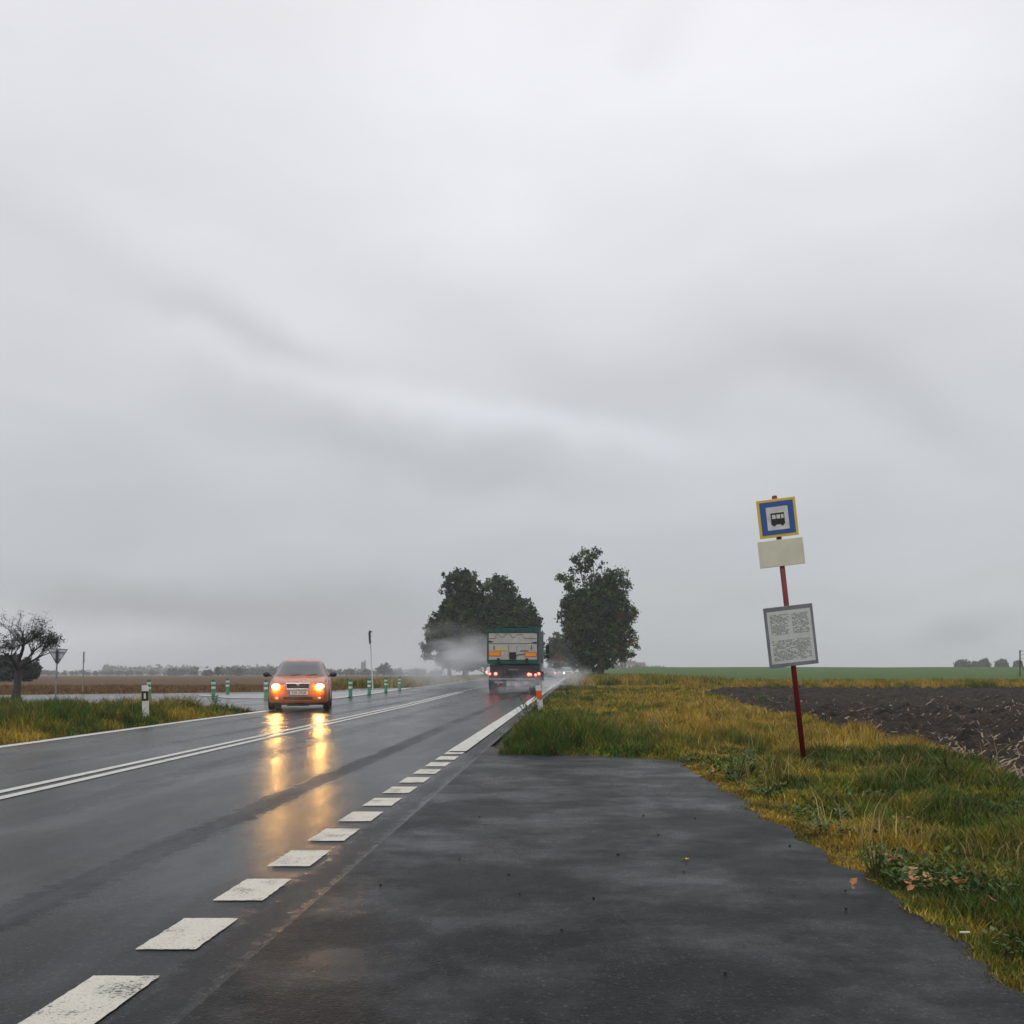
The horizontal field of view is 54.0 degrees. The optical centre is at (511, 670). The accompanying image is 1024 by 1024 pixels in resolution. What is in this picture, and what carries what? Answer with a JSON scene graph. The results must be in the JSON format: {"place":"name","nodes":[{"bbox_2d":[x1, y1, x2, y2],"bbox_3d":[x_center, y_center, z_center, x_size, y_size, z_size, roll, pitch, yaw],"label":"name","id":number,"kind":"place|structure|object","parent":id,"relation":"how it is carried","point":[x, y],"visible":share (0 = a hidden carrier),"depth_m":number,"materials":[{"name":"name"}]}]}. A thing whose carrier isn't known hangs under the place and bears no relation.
{"place":"outdoors","nodes":[
{"label":"outdoors","id":0,"kind":"place"},
{"bbox_2d":[0,683,363,694],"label":"dry grass","id":1,"kind":"structure","parent":0,"point":[87,689],"depth_m":55.64,"materials":[{"name":"brown plant"}]},
{"bbox_2d":[0,687,397,710],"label":"side road","id":2,"kind":"structure","parent":0,"point":[258,704],"depth_m":40.98,"materials":[{"name":"grey asphalt"}]},
{"bbox_2d":[147,679,150,697],"bbox_3d":[-14.476,0.713,40.066,0.195,0.755,0.195,0,0,0],"label":"bollard","id":3,"kind":"object","parent":2,"relation":"on","point":[149,684],"visible":0.72,"depth_m":40.00,"materials":[{"name":"green plastic"}]},
{"bbox_2d":[211,679,215,696],"bbox_3d":[-12.135,0.713,40.837,0.195,0.755,0.195,0,0,0],"label":"bollard","id":4,"kind":"object","parent":2,"relation":"on","point":[213,686],"visible":0.94,"depth_m":40.78,"materials":[{"name":"green plastic"}]},
{"bbox_2d":[207,694,220,704],"bbox_3d":[-8.704,0.900,29.416,0.323,0.485,0.538,0,0,33],"label":"weed","id":5,"kind":"object","parent":2,"relation":"on","point":[214,701],"visible":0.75,"depth_m":29.42,"materials":[{"name":"green plant"}]},
{"bbox_2d":[225,678,229,693],"bbox_3d":[-13.124,0.713,46.365,0.195,0.755,0.195,0,0,0],"label":"bollard","id":6,"kind":"object","parent":2,"relation":"on","point":[227,685],"visible":0.99,"depth_m":46.29,"materials":[{"name":"green plastic"}]},
{"bbox_2d":[208,689,395,698],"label":"traffic island","id":7,"kind":"structure","parent":2,"relation":"on","point":[338,694],"depth_m":45.76,"materials":[{"name":"concrete"}]},
{"bbox_2d":[263,679,267,697],"bbox_3d":[-9.720,0.713,39.692,0.195,0.755,0.195,0,0,0],"label":"bollard","id":8,"kind":"object","parent":7,"relation":"on","point":[265,688],"visible":0.95,"depth_m":39.63,"materials":[{"name":"green plastic"}]},
{"bbox_2d":[200,688,408,697],"bbox_3d":[-10.149,1.087,51.215,7.912,0.004,24.388,0,0,0],"label":"island outline","id":9,"kind":"object","parent":7,"relation":"on","point":[337,697],"visible":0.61,"depth_m":45.55,"materials":[{"name":"paint"}]},
{"bbox_2d":[384,677,387,691],"bbox_3d":[-6.423,0.713,51.169,0.195,0.755,0.195,0,0,0],"label":"bollard","id":10,"kind":"object","parent":9,"relation":"on","point":[385,684],"visible":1,"depth_m":51.10,"materials":[{"name":"green plastic"}]},
{"bbox_2d":[398,676,400,689],"bbox_3d":[-6.352,0.713,56.779,0.195,0.755,0.195,0,0,0],"label":"bollard","id":11,"kind":"object","parent":9,"relation":"on","point":[399,682],"visible":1,"depth_m":56.72,"materials":[{"name":"green plastic"}]},
{"bbox_2d":[368,630,372,689],"bbox_3d":[-7.868,-0.579,56.317,0.209,3.360,0.700,-3,0,-8],"label":"edge on sign","id":12,"kind":"object","parent":2,"relation":"on","point":[369,634],"visible":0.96,"depth_m":56.28,"materials":[{"name":"grey metal"}]},
{"bbox_2d":[0,676,439,694],"bbox_3d":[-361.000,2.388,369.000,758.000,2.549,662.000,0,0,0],"label":"stubble field","id":13,"kind":"structure","parent":0,"point":[138,680],"depth_m":148.94,"materials":[{"name":"brown plant"}]},
{"bbox_2d":[0,652,43,681],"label":"bush","id":14,"kind":"object","parent":13,"relation":"on","point":[30,672],"visible":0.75,"depth_m":123.97,"materials":[{"name":"green plant"}]},
{"bbox_2d":[0,607,67,696],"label":"fruit tree","id":15,"kind":"object","parent":13,"relation":"on","point":[49,639],"visible":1,"depth_m":42.36,"materials":[{"name":"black plant"}]},
{"bbox_2d":[202,669,213,675],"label":"tree","id":16,"kind":"object","parent":13,"relation":"on","point":[209,672],"visible":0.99,"depth_m":639.08,"materials":[{"name":"green plant"}]},
{"bbox_2d":[198,668,220,675],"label":"barn","id":17,"kind":"structure","parent":13,"relation":"on","point":[200,671],"depth_m":695.54,"materials":[{"name":"grey paint"}]},
{"bbox_2d":[214,666,221,675],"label":"tree","id":18,"kind":"object","parent":13,"relation":"on","point":[217,671],"visible":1,"depth_m":639.28,"materials":[{"name":"green plant"}]},
{"bbox_2d":[234,667,242,675],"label":"tree","id":19,"kind":"object","parent":13,"relation":"on","point":[238,671],"visible":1,"depth_m":639.14,"materials":[{"name":"green plant"}]},
{"bbox_2d":[377,662,393,675],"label":"tree","id":20,"kind":"object","parent":13,"relation":"on","point":[384,668],"visible":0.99,"depth_m":638.72,"materials":[{"name":"green plant"}]},
{"bbox_2d":[331,673,488,687],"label":"verge grass","id":21,"kind":"structure","parent":13,"relation":"on","point":[411,682],"depth_m":77.09,"materials":[{"name":"green plant"}]},
{"bbox_2d":[418,610,484,675],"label":"broadleaf tree","id":22,"kind":"object","parent":13,"relation":"on","point":[451,643],"visible":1,"depth_m":145.24,"materials":[{"name":"green plant"}]},
{"bbox_2d":[436,567,499,676],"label":"broadleaf tree","id":23,"kind":"object","parent":13,"relation":"on","point":[465,606],"visible":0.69,"depth_m":150.86,"materials":[{"name":"green plant"}]},
{"bbox_2d":[40,675,458,675],"bbox_3d":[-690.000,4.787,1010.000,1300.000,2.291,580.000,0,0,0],"label":"meadow","id":24,"kind":"structure","parent":0,"point":[223,675],"depth_m":760.25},
{"bbox_2d":[361,660,365,669],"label":"tower","id":25,"kind":"structure","parent":24,"relation":"on","point":[363,665],"depth_m":1247.00,"materials":[{"name":"grey paint"}]},
{"bbox_2d":[0,673,565,1023],"bbox_3d":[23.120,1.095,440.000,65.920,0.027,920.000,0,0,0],"label":"road","id":26,"kind":"structure","parent":0,"point":[109,874],"depth_m":7.18,"materials":[{"name":"grey asphalt"}]},
{"bbox_2d":[0,711,264,747],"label":"edge line verge","id":27,"kind":"structure","parent":26,"relation":"on","point":[117,730],"depth_m":18.16,"materials":[{"name":"paint"}]},
{"bbox_2d":[18,751,464,1023],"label":"layby dashes","id":28,"kind":"object","parent":26,"relation":"on","point":[92,999],"visible":1,"depth_m":4.17,"materials":[{"name":"paint"}]},
{"bbox_2d":[0,680,509,798],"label":"line","id":29,"kind":"object","parent":26,"relation":"on","point":[64,783],"visible":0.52,"depth_m":12.44,"materials":[{"name":"paint"}]},
{"bbox_2d":[263,659,336,709],"bbox_3d":[-6.139,0.385,29.328,2.060,1.430,4.017,0,0,-9],"label":"hatchback car","id":30,"kind":"object","parent":26,"relation":"on","point":[300,682],"visible":1,"depth_m":27.70,"materials":[{"name":"orange paint"}]},
{"bbox_2d":[348,679,352,696],"bbox_3d":[-6.642,0.713,41.314,0.195,0.755,0.195,0,0,0],"label":"bollard","id":31,"kind":"object","parent":26,"relation":"on","point":[350,687],"visible":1,"depth_m":41.24,"materials":[{"name":"green plastic"}]},
{"bbox_2d":[367,678,370,693],"bbox_3d":[-6.514,0.713,45.864,0.195,0.755,0.195,0,0,0],"label":"bollard","id":32,"kind":"object","parent":26,"relation":"on","point":[369,685],"visible":1,"depth_m":45.79,"materials":[{"name":"green plastic"}]},
{"bbox_2d":[449,678,564,750],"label":"edge line","id":33,"kind":"object","parent":26,"relation":"on","point":[471,741],"visible":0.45,"depth_m":18.25,"materials":[{"name":"paint"}]},
{"bbox_2d":[486,626,548,692],"bbox_3d":[0.300,-0.650,52.897,3.140,3.500,8.010,0,0,4],"label":"truck","id":34,"kind":"object","parent":26,"relation":"on","point":[515,652],"visible":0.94,"depth_m":49.00,"materials":[{"name":"green"}]},
{"bbox_2d":[544,668,557,678],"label":"leading car","id":35,"kind":"object","parent":26,"relation":"on","point":[549,672],"visible":0.88,"depth_m":125.20,"materials":[{"name":"paint"}]},
{"bbox_2d":[560,667,574,677],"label":"oncoming car","id":36,"kind":"object","parent":26,"relation":"on","point":[565,671],"visible":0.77,"depth_m":150.91,"materials":[{"name":"paint"}]},
{"bbox_2d":[0,0,1023,674],"label":"sky","id":37,"kind":"structure","parent":0,"point":[313,313],"materials":[{"name":"grey"}]},
{"bbox_2d":[6,672,1022,990],"bbox_3d":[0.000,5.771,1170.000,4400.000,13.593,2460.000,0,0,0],"label":"ground","id":38,"kind":"structure","parent":0,"point":[498,742],"depth_m":16.23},
{"bbox_2d":[48,648,67,699],"bbox_3d":[-17.232,0.196,38.010,0.721,2.050,0.090,2,0,-8],"label":"yield sign","id":39,"kind":"object","parent":38,"relation":"on","point":[57,655],"visible":0.94,"depth_m":38.01,"materials":[{"name":"metal"}]},
{"bbox_2d":[82,652,84,689],"bbox_3d":[-21.430,0.131,50.254,0.088,2.180,0.578,1,-1,-23],"label":"edge on sign","id":40,"kind":"object","parent":38,"relation":"on","point":[83,670],"visible":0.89,"depth_m":49.99,"materials":[{"name":"metal"}]},
{"bbox_2d":[0,691,255,744],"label":"verge grass","id":41,"kind":"structure","parent":38,"relation":"on","point":[24,720],"depth_m":20.54,"materials":[{"name":"green plant"}]},
{"bbox_2d":[141,685,148,717],"bbox_3d":[-7.991,0.730,21.945,0.142,0.820,0.125,-2,0,0],"label":"delineator post","id":42,"kind":"object","parent":38,"relation":"on","point":[145,698],"visible":0.91,"depth_m":21.89,"materials":[{"name":"white plastic"}]},
{"bbox_2d":[40,664,444,675],"bbox_3d":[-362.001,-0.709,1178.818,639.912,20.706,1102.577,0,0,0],"label":"distant wood","id":43,"kind":"object","parent":38,"relation":"on","point":[172,670],"visible":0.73,"depth_m":835.59,"materials":[{"name":"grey plant"}]},
{"bbox_2d":[468,639,489,675],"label":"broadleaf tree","id":44,"kind":"object","parent":38,"relation":"on","point":[487,664],"visible":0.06,"depth_m":157.78,"materials":[{"name":"green plant"}]},
{"bbox_2d":[480,573,530,641],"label":"broadleaf tree","id":45,"kind":"object","parent":38,"relation":"on","point":[506,605],"visible":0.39,"depth_m":163.91,"materials":[{"name":"green plant"}]},
{"bbox_2d":[517,695,542,714],"bbox_3d":[0.393,0.868,24.365,0.659,0.551,0.525,0,0,24],"label":"weed","id":46,"kind":"object","parent":38,"relation":"on","point":[532,707],"visible":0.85,"depth_m":24.36,"materials":[{"name":"green plant"}]},
{"bbox_2d":[518,597,544,652],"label":"broadleaf tree","id":47,"kind":"object","parent":38,"relation":"on","point":[535,620],"visible":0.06,"depth_m":174.88,"materials":[{"name":"green plant"}]},
{"bbox_2d":[535,685,543,710],"bbox_3d":[0.682,0.752,24.737,0.142,0.780,0.125,-7,1,0],"label":"delineator post","id":48,"kind":"object","parent":38,"relation":"on","point":[538,692],"visible":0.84,"depth_m":24.68,"materials":[{"name":"white plastic"}]},
{"bbox_2d":[546,704,564,717],"bbox_3d":[0.951,0.935,21.870,0.493,0.416,0.378,0,0,0],"label":"weed","id":49,"kind":"object","parent":38,"relation":"on","point":[556,711],"visible":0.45,"depth_m":21.86,"materials":[{"name":"green plant"}]},
{"bbox_2d":[553,653,566,670],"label":"autumn shrub","id":50,"kind":"object","parent":38,"relation":"on","point":[558,659],"visible":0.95,"depth_m":261.40,"materials":[{"name":"green plant"}]},
{"bbox_2d":[544,631,584,671],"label":"broadleaf tree","id":51,"kind":"object","parent":38,"relation":"on","point":[556,644],"visible":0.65,"depth_m":268.66,"materials":[{"name":"green plant"}]},
{"bbox_2d":[544,666,608,672],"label":"distant wood","id":52,"kind":"object","parent":38,"relation":"on","point":[586,670],"visible":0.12,"depth_m":576.46,"materials":[{"name":"green plant"}]},
{"bbox_2d":[578,653,594,673],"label":"broadleaf tree","id":53,"kind":"object","parent":38,"relation":"on","point":[582,669],"visible":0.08,"depth_m":299.71,"materials":[{"name":"green plant"}]},
{"bbox_2d":[554,546,640,674],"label":"broadleaf tree","id":54,"kind":"object","parent":38,"relation":"on","point":[589,615],"visible":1,"depth_m":148.80,"materials":[{"name":"green plant"}]},
{"bbox_2d":[565,672,737,684],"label":"verge grass","id":55,"kind":"structure","parent":38,"relation":"on","point":[584,678],"depth_m":76.62,"materials":[{"name":"green plant"}]},
{"bbox_2d":[494,682,953,754],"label":"verge grass","id":56,"kind":"structure","parent":38,"relation":"on","point":[541,731],"depth_m":16.35,"materials":[{"name":"green plant"}]},
{"bbox_2d":[715,750,752,781],"bbox_3d":[2.258,0.971,10.117,0.378,0.344,0.293,0,0,37],"label":"weed","id":57,"kind":"object","parent":38,"relation":"on","point":[738,765],"visible":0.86,"depth_m":10.12,"materials":[{"name":"green plant"}]},
{"bbox_2d":[537,739,1023,993],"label":"verge grass","id":58,"kind":"structure","parent":38,"relation":"on","point":[961,910],"depth_m":7.42,"materials":[{"name":"green plant"}]},
{"bbox_2d":[739,743,774,774],"bbox_3d":[2.537,0.944,10.400,0.416,0.398,0.420,0,0,0],"label":"weed","id":59,"kind":"object","parent":58,"relation":"on","point":[752,766],"visible":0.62,"depth_m":10.37,"materials":[{"name":"green plant"}]},
{"bbox_2d":[551,747,1023,960],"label":"broad leaves","id":60,"kind":"object","parent":58,"relation":"on","point":[906,868],"visible":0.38,"depth_m":5.86,"materials":[{"name":"green plant"}]},
{"bbox_2d":[906,883,913,890],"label":"fallen leaf","id":61,"kind":"object","parent":58,"relation":"on","point":[910,887],"visible":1,"depth_m":4.97,"materials":[{"name":"brown plant"}]},
{"bbox_2d":[955,879,967,883],"bbox_3d":[2.206,1.035,4.927,0.059,0.012,0.036,-24,-49,25],"label":"fallen leaf","id":62,"kind":"object","parent":58,"relation":"on","point":[962,881],"visible":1,"depth_m":4.92,"materials":[{"name":"brown plant"}]},
{"bbox_2d":[756,495,818,760],"bbox_3d":[3.134,-0.417,11.329,0.540,3.135,0.104,-6,0,6],"label":"bus stop sign","id":63,"kind":"object","parent":38,"relation":"on","point":[790,636],"visible":1,"depth_m":11.29,"materials":[{"name":"multicoloured"}]},
{"bbox_2d":[559,690,1023,867],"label":"seed stalks","id":64,"kind":"object","parent":38,"relation":"on","point":[879,823],"visible":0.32,"depth_m":9.68,"materials":[{"name":"yellow plant"}]},
{"bbox_2d":[666,675,1023,688],"bbox_3d":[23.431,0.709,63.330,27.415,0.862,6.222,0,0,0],"label":"dry grass","id":65,"kind":"structure","parent":38,"relation":"on","point":[895,684],"depth_m":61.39,"materials":[{"name":"plant"}]},
{"bbox_2d":[858,837,890,877],"bbox_3d":[1.984,1.032,5.508,0.190,0.220,0.187,0,0,0],"label":"weed","id":66,"kind":"object","parent":38,"relation":"on","point":[873,870],"visible":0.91,"depth_m":5.52,"materials":[{"name":"green plant"}]},
{"bbox_2d":[1019,650,1023,675],"bbox_3d":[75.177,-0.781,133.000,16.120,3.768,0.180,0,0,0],"label":"braced pole","id":67,"kind":"object","parent":38,"relation":"on","point":[1020,662],"visible":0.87,"depth_m":132.97,"materials":[{"name":"grey wood"}]},
{"bbox_2d":[178,747,1023,1023],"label":"layby","id":68,"kind":"structure","parent":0,"point":[432,929],"depth_m":4.32,"materials":[{"name":"asphalt"}]},
{"bbox_2d":[474,752,673,758],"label":"verge crumbs","id":69,"kind":"object","parent":68,"relation":"on","point":[531,755],"visible":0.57,"depth_m":13.10,"materials":[{"name":"brown soil"}]},
{"bbox_2d":[590,755,1023,1006],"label":"verge crumbs","id":70,"kind":"object","parent":68,"relation":"on","point":[880,886],"visible":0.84,"depth_m":5.43,"materials":[{"name":"brown soil"}]},
{"bbox_2d":[850,878,856,884],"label":"fallen leaf","id":71,"kind":"object","parent":68,"relation":"on","point":[853,881],"visible":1,"depth_m":4.98,"materials":[{"name":"orange plant"}]},
{"bbox_2d":[557,684,665,687],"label":"track","id":72,"kind":"structure","parent":0,"point":[606,685],"depth_m":73.49,"materials":[{"name":"soil"}]},
{"bbox_2d":[588,667,1023,681],"bbox_3d":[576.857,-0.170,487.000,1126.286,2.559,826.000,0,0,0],"label":"green field","id":73,"kind":"structure","parent":0,"point":[860,673],"depth_m":210.01,"materials":[{"name":"green plant"}]},
{"bbox_2d":[620,661,635,667],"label":"barn","id":74,"kind":"structure","parent":73,"relation":"on","point":[629,664],"depth_m":845.00,"materials":[{"name":"tile"}]},
{"bbox_2d":[609,663,665,668],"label":"distant wood","id":75,"kind":"object","parent":73,"relation":"on","point":[620,666],"visible":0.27,"depth_m":874.80,"materials":[{"name":"green plant"}]},
{"bbox_2d":[636,662,645,666],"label":"barn","id":76,"kind":"structure","parent":73,"relation":"on","point":[642,664],"depth_m":897.63,"materials":[{"name":"tile"}]},
{"bbox_2d":[953,659,971,666],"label":"tree","id":77,"kind":"object","parent":73,"relation":"on","point":[962,663],"visible":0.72,"depth_m":618.10,"materials":[{"name":"green plant"}]},
{"bbox_2d":[971,658,991,666],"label":"tree","id":78,"kind":"object","parent":73,"relation":"on","point":[984,662],"visible":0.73,"depth_m":617.39,"materials":[{"name":"green plant"}]},
{"bbox_2d":[994,658,1009,666],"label":"tree","id":79,"kind":"object","parent":73,"relation":"on","point":[999,663],"visible":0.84,"depth_m":618.63,"materials":[{"name":"green plant"}]},
{"bbox_2d":[1012,660,1022,666],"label":"tree","id":80,"kind":"object","parent":73,"relation":"on","point":[1015,663],"visible":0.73,"depth_m":618.39,"materials":[{"name":"green plant"}]},
{"bbox_2d":[704,686,1023,778],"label":"ploughed field","id":81,"kind":"structure","parent":0,"point":[972,699],"depth_m":26.57,"materials":[{"name":"soil"}]},
{"bbox_2d":[754,691,768,702],"bbox_3d":[8.121,0.899,32.695,0.510,0.487,0.354,0,0,23],"label":"weed","id":82,"kind":"object","parent":81,"relation":"on","point":[763,695],"visible":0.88,"depth_m":32.67,"materials":[{"name":"green plant"}]},
{"bbox_2d":[731,694,1023,777],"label":"straw","id":83,"kind":"object","parent":81,"relation":"on","point":[1008,763],"visible":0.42,"depth_m":14.84,"materials":[{"name":"beige plant"}]}
]}

